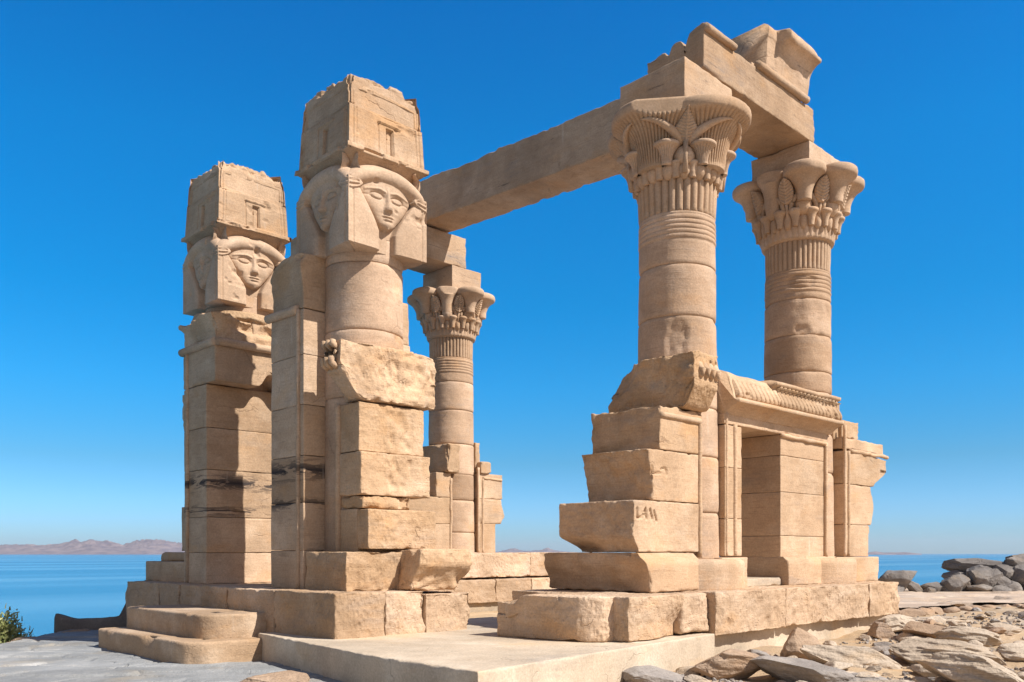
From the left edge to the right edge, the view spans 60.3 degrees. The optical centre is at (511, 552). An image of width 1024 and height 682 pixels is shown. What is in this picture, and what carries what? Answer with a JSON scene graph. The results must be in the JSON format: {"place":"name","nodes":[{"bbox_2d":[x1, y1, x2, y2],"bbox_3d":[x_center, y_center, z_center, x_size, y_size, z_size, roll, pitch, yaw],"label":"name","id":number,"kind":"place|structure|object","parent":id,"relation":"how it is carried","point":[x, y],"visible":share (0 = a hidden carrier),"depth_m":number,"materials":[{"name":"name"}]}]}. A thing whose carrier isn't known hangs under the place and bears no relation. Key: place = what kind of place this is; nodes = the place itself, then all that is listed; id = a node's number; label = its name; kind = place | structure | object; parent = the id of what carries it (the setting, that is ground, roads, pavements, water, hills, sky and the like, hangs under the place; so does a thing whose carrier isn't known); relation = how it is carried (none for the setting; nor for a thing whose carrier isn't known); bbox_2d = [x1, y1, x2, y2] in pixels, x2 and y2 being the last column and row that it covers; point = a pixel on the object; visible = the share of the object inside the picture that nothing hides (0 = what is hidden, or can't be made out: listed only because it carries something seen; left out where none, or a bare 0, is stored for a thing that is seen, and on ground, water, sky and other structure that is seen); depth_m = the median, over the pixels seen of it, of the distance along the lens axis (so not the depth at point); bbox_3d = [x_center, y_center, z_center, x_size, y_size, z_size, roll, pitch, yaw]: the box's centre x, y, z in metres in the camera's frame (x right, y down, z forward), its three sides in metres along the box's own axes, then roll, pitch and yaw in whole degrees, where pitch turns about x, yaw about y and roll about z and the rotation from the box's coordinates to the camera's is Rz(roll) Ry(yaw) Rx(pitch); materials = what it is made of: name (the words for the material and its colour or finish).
{"place":"outdoors","nodes":[
{"label":"outdoors","id":0,"kind":"place"},
{"bbox_2d":[0,539,184,553],"bbox_3d":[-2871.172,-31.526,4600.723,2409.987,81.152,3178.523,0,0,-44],"label":"hills","id":1,"kind":"structure","parent":0,"point":[141,546],"depth_m":4276.22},
{"bbox_2d":[0,629,342,681],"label":"pavement","id":2,"kind":"structure","parent":0,"point":[76,656],"depth_m":10.76,"materials":[{"name":"grey stone"}]},
{"bbox_2d":[98,627,261,663],"bbox_3d":[-4.546,1.290,12.280,1.296,0.367,3.055,0,0,-44],"label":"stone step","id":3,"kind":"object","parent":2,"relation":"on","point":[161,647],"visible":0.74,"depth_m":11.29,"materials":[{"name":"stone"}]},
{"bbox_2d":[127,604,266,638],"bbox_3d":[-4.425,0.974,12.509,1.064,0.357,2.615,0,0,-44],"label":"stone step","id":4,"kind":"object","parent":3,"relation":"on","point":[195,621],"visible":0.87,"depth_m":11.74,"materials":[{"name":"stone"}]},
{"bbox_2d":[240,670,309,681],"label":"rock","id":5,"kind":"object","parent":2,"relation":"on","point":[288,676],"visible":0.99,"depth_m":9.44,"materials":[{"name":"stone"}]},
{"bbox_2d":[469,611,497,617],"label":"floor","id":6,"kind":"structure","parent":0,"point":[483,614],"depth_m":20.65,"materials":[{"name":"stone"}]},
{"bbox_2d":[0,554,1017,636],"bbox_3d":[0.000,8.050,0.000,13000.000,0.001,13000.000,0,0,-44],"label":"water","id":7,"kind":"structure","parent":0,"point":[38,591],"depth_m":274.91,"materials":[{"name":"blue liquid"}]},
{"bbox_2d":[0,0,1023,553],"label":"sky","id":8,"kind":"structure","parent":0,"point":[110,109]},
{"bbox_2d":[495,548,565,552],"bbox_3d":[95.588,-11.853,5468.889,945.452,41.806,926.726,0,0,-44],"label":"hills","id":9,"kind":"structure","parent":0,"point":[513,550],"depth_m":5396.55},
{"bbox_2d":[672,603,1023,681],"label":"ground","id":10,"kind":"structure","parent":0,"point":[760,676],"depth_m":13.49,"materials":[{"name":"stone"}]},
{"bbox_2d":[0,605,33,643],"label":"bush","id":11,"kind":"object","parent":10,"relation":"on","point":[9,631],"visible":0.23,"depth_m":14.53,"materials":[{"name":"green plant"}]},
{"bbox_2d":[11,636,38,640],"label":"rock","id":12,"kind":"object","parent":10,"relation":"on","point":[18,638],"visible":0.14,"depth_m":14.31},
{"bbox_2d":[62,629,90,632],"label":"rock","id":13,"kind":"object","parent":10,"relation":"on","point":[76,630],"visible":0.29,"depth_m":15.46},
{"bbox_2d":[54,580,145,632],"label":"parapet","id":14,"kind":"structure","parent":10,"relation":"on","point":[62,622],"depth_m":15.89,"materials":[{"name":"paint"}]},
{"bbox_2d":[125,580,469,638],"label":"stone platform","id":15,"kind":"structure","parent":10,"relation":"on","point":[329,614],"depth_m":11.52,"materials":[{"name":"stone"}]},
{"bbox_2d":[146,395,184,581],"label":"screen wall","id":16,"kind":"structure","parent":15,"relation":"on","point":[169,566],"depth_m":15.25,"materials":[{"name":"stone"}]},
{"bbox_2d":[181,160,291,552],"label":"hathor column","id":17,"kind":"structure","parent":15,"relation":"on","point":[236,238],"depth_m":14.52,"materials":[{"name":"stone"}]},
{"bbox_2d":[178,310,295,583],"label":"door jamb","id":18,"kind":"object","parent":15,"relation":"on","point":[227,361],"depth_m":14.30,"materials":[{"name":"stone"}]},
{"bbox_2d":[264,253,409,588],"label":"door jamb","id":19,"kind":"object","parent":15,"relation":"on","point":[296,318],"depth_m":12.09,"materials":[{"name":"stone"}]},
{"bbox_2d":[294,74,428,551],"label":"hathor column","id":20,"kind":"structure","parent":15,"relation":"on","point":[361,211],"depth_m":11.91,"materials":[{"name":"stone"}]},
{"bbox_2d":[305,338,435,591],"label":"screen wall","id":21,"kind":"structure","parent":15,"relation":"on","point":[381,462],"depth_m":11.73,"materials":[{"name":"stone"}]},
{"bbox_2d":[392,548,471,590],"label":"broken block","id":22,"kind":"structure","parent":15,"relation":"on","point":[426,569],"depth_m":11.71,"materials":[{"name":"stone"}]},
{"bbox_2d":[258,617,714,681],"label":"stone slab","id":23,"kind":"structure","parent":10,"relation":"on","point":[478,650],"depth_m":9.63,"materials":[{"name":"stone"}]},
{"bbox_2d":[430,552,601,612],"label":"wall","id":24,"kind":"structure","parent":10,"relation":"on","point":[488,581],"depth_m":22.07,"materials":[{"name":"stone"}]},
{"bbox_2d":[291,237,296,254],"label":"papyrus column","id":25,"kind":"structure","parent":24,"relation":"on","point":[294,246],"depth_m":19.72,"materials":[{"name":"stone"}]},
{"bbox_2d":[409,443,459,548],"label":"screen wall","id":26,"kind":"structure","parent":24,"relation":"on","point":[444,462],"depth_m":21.49,"materials":[{"name":"stone"}]},
{"bbox_2d":[407,265,494,552],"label":"papyrus column","id":27,"kind":"structure","parent":24,"relation":"on","point":[451,304],"depth_m":21.86,"materials":[{"name":"stone"}]},
{"bbox_2d":[409,226,465,273],"bbox_3d":[-2.975,-7.455,20.925,4.121,0.760,1.059,0,0,-44],"label":"architrave","id":28,"kind":"object","parent":27,"relation":"on","point":[444,249],"visible":0.2,"depth_m":21.59,"materials":[{"name":"stone"}]},
{"bbox_2d":[473,443,503,552],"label":"screen wall","id":29,"kind":"structure","parent":24,"relation":"on","point":[488,513],"depth_m":22.43,"materials":[{"name":"stone"}]},
{"bbox_2d":[622,665,686,681],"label":"rock","id":30,"kind":"object","parent":10,"relation":"on","point":[647,673],"visible":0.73,"depth_m":9.60,"materials":[{"name":"stone"}]},
{"bbox_2d":[675,666,700,675],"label":"loose stone","id":31,"kind":"object","parent":10,"relation":"on","point":[685,670],"visible":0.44,"depth_m":10.29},
{"bbox_2d":[684,674,709,681],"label":"loose stone","id":32,"kind":"object","parent":10,"relation":"on","point":[692,678],"visible":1,"depth_m":9.59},
{"bbox_2d":[497,581,899,655],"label":"stone platform","id":33,"kind":"structure","parent":10,"relation":"on","point":[747,618],"depth_m":11.52,"materials":[{"name":"stone"}]},
{"bbox_2d":[544,350,720,592],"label":"screen wall","id":34,"kind":"structure","parent":33,"relation":"on","point":[643,467],"depth_m":12.03,"materials":[{"name":"stone"}]},
{"bbox_2d":[608,56,751,590],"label":"papyrus column","id":35,"kind":"structure","parent":33,"relation":"on","point":[679,127],"depth_m":12.52,"materials":[{"name":"stone"}]},
{"bbox_2d":[647,22,814,158],"bbox_3d":[3.607,-7.244,14.053,3.334,0.678,1.092,0,0,-44],"label":"architrave","id":36,"kind":"object","parent":35,"relation":"on","point":[782,115],"visible":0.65,"depth_m":13.71,"materials":[{"name":"stone"}]},
{"bbox_2d":[420,24,821,232],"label":"roof beam","id":37,"kind":"structure","parent":36,"relation":"on","point":[569,155],"depth_m":18.28,"materials":[{"name":"stone"}]},
{"bbox_2d":[714,370,843,586],"bbox_3d":[3.910,-1.091,14.267,3.706,3.221,1.405,0,0,-44],"label":"doorway wall","id":38,"kind":"structure","parent":33,"relation":"on","point":[772,459],"depth_m":14.13,"materials":[{"name":"stone"}]},
{"bbox_2d":[732,141,864,583],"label":"papyrus column","id":39,"kind":"structure","parent":33,"relation":"on","point":[795,201],"depth_m":15.07,"materials":[{"name":"stone"}]},
{"bbox_2d":[831,405,888,581],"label":"screen wall","id":40,"kind":"structure","parent":33,"relation":"on","point":[859,468],"depth_m":15.82,"materials":[{"name":"stone"}]},
{"bbox_2d":[689,649,760,679],"bbox_3d":[2.515,1.333,10.218,0.870,0.442,0.636,0,0,22],"label":"rock","id":41,"kind":"object","parent":10,"relation":"on","point":[728,664],"visible":0.82,"depth_m":10.03,"materials":[{"name":"stone"}]},
{"bbox_2d":[747,649,768,655],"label":"rock","id":42,"kind":"object","parent":10,"relation":"on","point":[759,652],"visible":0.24,"depth_m":11.12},
{"bbox_2d":[780,627,820,659],"bbox_3d":[3.709,1.188,11.331,0.540,0.474,0.471,0,0,4],"label":"rock","id":43,"kind":"object","parent":10,"relation":"on","point":[798,638],"visible":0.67,"depth_m":11.19,"materials":[{"name":"stone"}]},
{"bbox_2d":[750,655,854,681],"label":"rock","id":44,"kind":"object","parent":10,"relation":"on","point":[788,669],"visible":0.92,"depth_m":9.76,"materials":[{"name":"stone"}]},
{"bbox_2d":[822,640,836,645],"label":"loose stone","id":45,"kind":"object","parent":10,"relation":"on","point":[830,643],"visible":0.52,"depth_m":12.92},
{"bbox_2d":[823,661,852,669],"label":"loose stone","id":46,"kind":"object","parent":10,"relation":"on","point":[842,665],"visible":0.52,"depth_m":10.24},
{"bbox_2d":[800,644,902,668],"bbox_3d":[4.111,1.405,10.664,1.195,0.560,0.404,0,0,20],"label":"rock","id":47,"kind":"object","parent":10,"relation":"on","point":[858,657],"visible":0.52,"depth_m":10.62,"materials":[{"name":"stone"}]},
{"bbox_2d":[859,634,873,640],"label":"loose stone","id":48,"kind":"object","parent":10,"relation":"on","point":[866,637],"visible":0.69,"depth_m":13.59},
{"bbox_2d":[847,672,887,681],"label":"rock","id":49,"kind":"object","parent":10,"relation":"on","point":[857,679],"visible":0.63,"depth_m":9.63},
{"bbox_2d":[855,671,880,676],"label":"loose stone","id":50,"kind":"object","parent":10,"relation":"on","point":[865,674],"visible":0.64,"depth_m":9.67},
{"bbox_2d":[866,666,881,671],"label":"loose stone","id":51,"kind":"object","parent":10,"relation":"on","point":[874,668],"visible":0.91,"depth_m":10.23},
{"bbox_2d":[871,646,889,652],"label":"loose stone","id":52,"kind":"object","parent":10,"relation":"on","point":[880,649],"visible":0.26,"depth_m":11.99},
{"bbox_2d":[867,622,896,638],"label":"rock","id":53,"kind":"object","parent":10,"relation":"on","point":[879,630],"visible":0.87,"depth_m":13.60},
{"bbox_2d":[872,641,891,645],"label":"loose stone","id":54,"kind":"object","parent":10,"relation":"on","point":[884,643],"visible":0.34,"depth_m":12.86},
{"bbox_2d":[861,679,909,681],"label":"rock","id":55,"kind":"object","parent":10,"relation":"on","point":[901,680],"visible":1,"depth_m":9.29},
{"bbox_2d":[882,672,893,676],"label":"loose stone","id":56,"kind":"object","parent":10,"relation":"on","point":[887,674],"visible":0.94,"depth_m":9.97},
{"bbox_2d":[885,654,898,661],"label":"loose stone","id":57,"kind":"object","parent":10,"relation":"on","point":[892,657],"visible":0.33,"depth_m":10.94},
{"bbox_2d":[868,614,916,633],"bbox_3d":[6.160,1.175,14.230,0.746,0.369,0.661,0,0,-44],"label":"rock","id":58,"kind":"object","parent":10,"relation":"on","point":[896,623],"visible":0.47,"depth_m":14.05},
{"bbox_2d":[878,570,916,591],"bbox_3d":[11.166,0.835,25.480,1.355,0.678,0.924,0,0,-44],"label":"boulder","id":59,"kind":"object","parent":10,"relation":"on","point":[903,577],"visible":0.78,"depth_m":25.09,"materials":[{"name":"stone"}]},
{"bbox_2d":[898,585,904,591],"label":"boulder","id":60,"kind":"object","parent":10,"relation":"on","point":[900,588],"visible":0.17,"depth_m":25.10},
{"bbox_2d":[895,657,908,664],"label":"loose stone","id":61,"kind":"object","parent":10,"relation":"on","point":[900,660],"visible":0.15,"depth_m":10.86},
{"bbox_2d":[896,632,914,639],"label":"loose stone","id":62,"kind":"object","parent":10,"relation":"on","point":[900,635],"visible":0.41,"depth_m":13.45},
{"bbox_2d":[899,636,924,641],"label":"loose stone","id":63,"kind":"object","parent":10,"relation":"on","point":[903,638],"visible":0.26,"depth_m":13.22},
{"bbox_2d":[900,608,925,616],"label":"kerb stone","id":64,"kind":"object","parent":10,"relation":"on","point":[911,612],"visible":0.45,"depth_m":17.87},
{"bbox_2d":[907,581,922,591],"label":"boulder","id":65,"kind":"object","parent":10,"relation":"on","point":[913,586],"visible":0.75,"depth_m":25.33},
{"bbox_2d":[911,677,931,681],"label":"loose stone","id":66,"kind":"object","parent":10,"relation":"on","point":[920,679],"visible":0.95,"depth_m":9.72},
{"bbox_2d":[902,621,943,638],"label":"rock","id":67,"kind":"object","parent":10,"relation":"on","point":[925,630],"visible":0.56,"depth_m":13.31,"materials":[{"name":"stone"}]},
{"bbox_2d":[908,664,937,677],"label":"loose stone","id":68,"kind":"object","parent":10,"relation":"on","point":[919,669],"visible":0.61,"depth_m":10.06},
{"bbox_2d":[918,607,934,614],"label":"kerb stone","id":69,"kind":"object","parent":10,"relation":"on","point":[928,611],"visible":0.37,"depth_m":18.18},
{"bbox_2d":[922,587,936,592],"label":"boulder","id":70,"kind":"object","parent":10,"relation":"on","point":[930,590],"visible":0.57,"depth_m":25.11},
{"bbox_2d":[920,582,942,591],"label":"boulder","id":71,"kind":"object","parent":10,"relation":"on","point":[938,586],"visible":0.65,"depth_m":25.37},
{"bbox_2d":[926,616,945,623],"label":"loose stone","id":72,"kind":"object","parent":10,"relation":"on","point":[940,619],"visible":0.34,"depth_m":15.83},
{"bbox_2d":[928,607,943,613],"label":"kerb stone","id":73,"kind":"object","parent":10,"relation":"on","point":[938,610],"visible":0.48,"depth_m":18.36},
{"bbox_2d":[933,622,948,626],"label":"loose stone","id":74,"kind":"object","parent":10,"relation":"on","point":[939,623],"visible":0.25,"depth_m":14.76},
{"bbox_2d":[935,677,947,681],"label":"loose stone","id":75,"kind":"object","parent":10,"relation":"on","point":[940,678],"visible":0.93,"depth_m":9.82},
{"bbox_2d":[912,616,973,623],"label":"rock","id":76,"kind":"object","parent":10,"relation":"on","point":[950,618],"visible":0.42,"depth_m":16.04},
{"bbox_2d":[941,585,949,591],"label":"boulder","id":77,"kind":"object","parent":10,"relation":"on","point":[944,589],"visible":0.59,"depth_m":25.32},
{"bbox_2d":[889,638,1006,665],"bbox_3d":[5.417,1.305,10.805,1.408,0.494,0.869,0,0,-20],"label":"rock","id":78,"kind":"object","parent":10,"relation":"on","point":[909,651],"visible":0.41,"depth_m":10.64,"materials":[{"name":"stone"}]},
{"bbox_2d":[942,607,960,612],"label":"kerb stone","id":79,"kind":"object","parent":10,"relation":"on","point":[951,610],"visible":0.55,"depth_m":18.46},
{"bbox_2d":[948,620,959,625],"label":"loose stone","id":80,"kind":"object","parent":10,"relation":"on","point":[952,623],"visible":0.54,"depth_m":15.43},
{"bbox_2d":[940,574,969,591],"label":"boulder","id":81,"kind":"object","parent":10,"relation":"on","point":[957,583],"visible":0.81,"depth_m":25.27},
{"bbox_2d":[957,622,966,626],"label":"loose stone","id":82,"kind":"object","parent":10,"relation":"on","point":[962,624],"visible":0.38,"depth_m":15.32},
{"bbox_2d":[958,606,971,610],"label":"kerb stone","id":83,"kind":"object","parent":10,"relation":"on","point":[965,608],"visible":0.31,"depth_m":18.72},
{"bbox_2d":[934,626,1001,646],"bbox_3d":[6.647,1.256,12.661,0.962,0.392,0.546,0,0,-13],"label":"rock","id":84,"kind":"object","parent":10,"relation":"on","point":[986,638],"visible":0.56,"depth_m":12.53,"materials":[{"name":"stone"}]},
{"bbox_2d":[963,579,972,591],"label":"boulder","id":85,"kind":"object","parent":10,"relation":"on","point":[968,584],"visible":0.21,"depth_m":25.48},
{"bbox_2d":[915,652,1023,681],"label":"rock","id":86,"kind":"object","parent":10,"relation":"on","point":[957,667],"visible":1,"depth_m":9.46,"materials":[{"name":"stone"}]},
{"bbox_2d":[968,640,982,645],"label":"loose stone","id":87,"kind":"object","parent":10,"relation":"on","point":[976,642],"visible":0.23,"depth_m":12.10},
{"bbox_2d":[972,607,981,611],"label":"loose stone","id":88,"kind":"object","parent":10,"relation":"on","point":[977,609],"visible":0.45,"depth_m":18.50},
{"bbox_2d":[970,605,984,609],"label":"kerb stone","id":89,"kind":"object","parent":10,"relation":"on","point":[978,606],"visible":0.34,"depth_m":18.92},
{"bbox_2d":[966,584,992,591],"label":"boulder","id":90,"kind":"object","parent":10,"relation":"on","point":[979,588],"visible":0.64,"depth_m":25.26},
{"bbox_2d":[975,613,986,618],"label":"loose stone","id":91,"kind":"object","parent":10,"relation":"on","point":[980,616],"visible":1,"depth_m":16.95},
{"bbox_2d":[982,605,995,607],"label":"kerb stone","id":92,"kind":"object","parent":10,"relation":"on","point":[989,606],"visible":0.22,"depth_m":19.17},
{"bbox_2d":[984,611,996,615],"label":"loose stone","id":93,"kind":"object","parent":10,"relation":"on","point":[990,613],"visible":0.8,"depth_m":17.80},
{"bbox_2d":[989,619,1000,622],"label":"loose stone","id":94,"kind":"object","parent":10,"relation":"on","point":[993,620],"visible":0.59,"depth_m":15.91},
{"bbox_2d":[988,627,1005,633],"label":"loose stone","id":95,"kind":"object","parent":10,"relation":"on","point":[999,630],"visible":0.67,"depth_m":13.88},
{"bbox_2d":[981,622,1021,633],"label":"rock","id":96,"kind":"object","parent":10,"relation":"on","point":[1011,629],"visible":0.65,"depth_m":14.19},
{"bbox_2d":[992,585,1011,590],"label":"boulder","id":97,"kind":"object","parent":10,"relation":"on","point":[999,588],"visible":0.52,"depth_m":25.14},
{"bbox_2d":[998,643,1023,661],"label":"rock","id":98,"kind":"object","parent":10,"relation":"on","point":[1014,652],"visible":0.87,"depth_m":11.13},
{"bbox_2d":[1003,611,1019,614],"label":"loose stone","id":99,"kind":"object","parent":10,"relation":"on","point":[1012,612],"visible":0.82,"depth_m":17.77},
{"bbox_2d":[1005,580,1022,590],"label":"boulder","id":100,"kind":"object","parent":10,"relation":"on","point":[1014,586],"visible":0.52,"depth_m":25.20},
{"bbox_2d":[996,576,1010,585],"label":"boulder","id":101,"kind":"object","parent":100,"relation":"on","point":[1003,580],"visible":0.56,"depth_m":25.32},
{"bbox_2d":[1017,611,1023,618],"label":"loose stone","id":102,"kind":"object","parent":10,"relation":"on","point":[1020,615],"visible":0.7,"depth_m":17.43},
{"bbox_2d":[1017,672,1023,678],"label":"loose stone","id":103,"kind":"object","parent":10,"relation":"on","point":[1021,675],"visible":0.3,"depth_m":9.59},
{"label":"boulder","id":104,"kind":"object","parent":10,"relation":"on","visible":0},
{"bbox_2d":[1003,557,1023,565],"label":"boulder","id":105,"kind":"object","parent":104,"relation":"on","point":[1012,561],"visible":0.44,"depth_m":25.92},
{"bbox_2d":[1005,554,1023,558],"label":"boulder","id":106,"kind":"object","parent":104,"relation":"on","point":[1020,556],"visible":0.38,"depth_m":26.36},
{"bbox_2d":[868,551,921,554],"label":"island","id":107,"kind":"structure","parent":0,"point":[888,553],"depth_m":3633.05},
{"bbox_2d":[898,588,1023,607],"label":"terrace","id":108,"kind":"structure","parent":0,"point":[910,599],"depth_m":21.76,"materials":[{"name":"stone"}]},
{"bbox_2d":[969,568,1003,586],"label":"boulder","id":109,"kind":"object","parent":108,"relation":"on","point":[989,577],"visible":0.91,"depth_m":25.39,"materials":[{"name":"stone"}]},
{"bbox_2d":[1012,564,1023,589],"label":"boulder","id":110,"kind":"object","parent":108,"relation":"on","point":[1018,576],"visible":0.81,"depth_m":25.50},
{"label":"boulder","id":111,"kind":"object","parent":108,"relation":"on","visible":0},
{"bbox_2d":[941,569,965,578],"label":"boulder","id":112,"kind":"object","parent":111,"relation":"on","point":[945,575],"visible":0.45,"depth_m":26.49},
{"bbox_2d":[941,558,1013,571],"bbox_3d":[14.117,0.416,26.590,2.089,0.515,0.977,0,0,19],"label":"boulder","id":113,"kind":"object","parent":111,"relation":"on","point":[962,564],"visible":0.59,"depth_m":26.39,"materials":[{"name":"stone"}]},
{"bbox_2d":[966,565,991,577],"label":"boulder","id":114,"kind":"object","parent":111,"relation":"on","point":[975,568],"visible":0.37,"depth_m":25.94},
{"bbox_2d":[992,564,1013,579],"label":"boulder","id":115,"kind":"object","parent":111,"relation":"on","point":[1007,571],"visible":0.57,"depth_m":25.63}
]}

